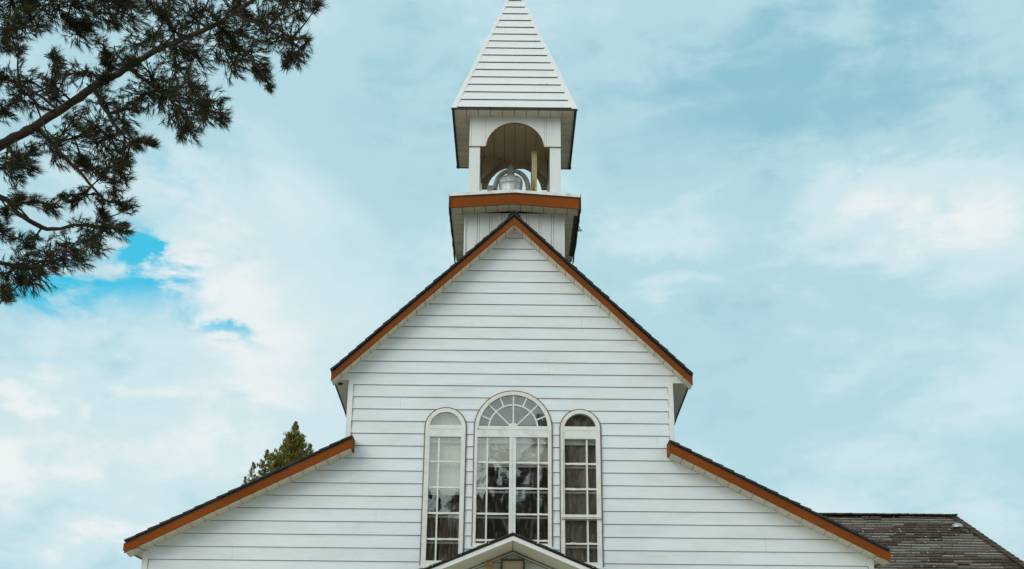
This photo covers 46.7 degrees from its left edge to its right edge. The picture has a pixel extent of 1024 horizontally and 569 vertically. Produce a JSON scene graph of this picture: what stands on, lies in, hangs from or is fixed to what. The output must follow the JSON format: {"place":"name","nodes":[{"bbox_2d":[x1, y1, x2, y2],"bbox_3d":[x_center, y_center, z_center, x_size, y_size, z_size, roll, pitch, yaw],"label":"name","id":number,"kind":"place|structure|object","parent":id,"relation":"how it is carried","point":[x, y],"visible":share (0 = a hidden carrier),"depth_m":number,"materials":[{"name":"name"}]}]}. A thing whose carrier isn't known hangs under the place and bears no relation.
{"place":"outdoors","nodes":[
{"label":"outdoors","id":0,"kind":"place"},
{"bbox_2d":[0,0,1023,568],"label":"sky","id":1,"kind":"structure","parent":0,"point":[815,207],"materials":[{"name":"blue"}]},
{"bbox_2d":[820,513,1023,568],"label":"house","id":2,"kind":"structure","parent":0,"point":[931,541],"depth_m":27.93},
{"label":"ground","id":3,"kind":"structure","parent":0,"visible":0},
{"bbox_2d":[0,0,329,307],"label":"pine tree","id":4,"kind":"object","parent":3,"relation":"on","point":[129,62],"visible":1,"depth_m":7.89,"materials":[{"name":"green plant"}]},
{"bbox_2d":[242,421,313,484],"bbox_3d":[-7.356,9.672,35.997,9.870,11.464,10.424,1,-21,0],"label":"spruce tree","id":5,"kind":"object","parent":3,"relation":"on","point":[295,440],"visible":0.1,"depth_m":37.60,"materials":[{"name":"green plant"}]},
{"bbox_2d":[123,0,890,568],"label":"church","id":6,"kind":"structure","parent":3,"relation":"on","point":[511,382],"depth_m":17.59,"materials":[{"name":"white wood"}]},
{"bbox_2d":[419,407,466,568],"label":"window","id":7,"kind":"structure","parent":6,"relation":"in","point":[445,429],"depth_m":17.40,"materials":[{"name":"glass"}]},
{"bbox_2d":[487,562,492,568],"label":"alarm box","id":8,"kind":"object","parent":6,"relation":"attached to","point":[489,565],"visible":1,"depth_m":16.81,"materials":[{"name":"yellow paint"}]},
{"bbox_2d":[487,150,536,190],"bbox_3d":[-0.003,-1.653,20.484,0.844,1.333,1.200,1,-21,0],"label":"church bell","id":9,"kind":"object","parent":6,"relation":"on","point":[510,180],"visible":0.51,"depth_m":20.37,"materials":[{"name":"metal"}]},
{"bbox_2d":[471,390,553,550],"bbox_3d":[0.011,2.768,17.589,1.184,2.351,0.522,1,-21,0],"label":"window","id":10,"kind":"structure","parent":6,"relation":"in","point":[512,489],"depth_m":17.58,"materials":[{"name":"glass"}]},
{"bbox_2d":[501,558,524,568],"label":"sign","id":11,"kind":"object","parent":6,"relation":"attached to","point":[506,563],"visible":1,"depth_m":16.81,"materials":[{"name":"brown metal"}]},
{"bbox_2d":[559,409,603,568],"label":"window","id":12,"kind":"structure","parent":6,"relation":"in","point":[580,447],"depth_m":17.34,"materials":[{"name":"glass"}]}
]}

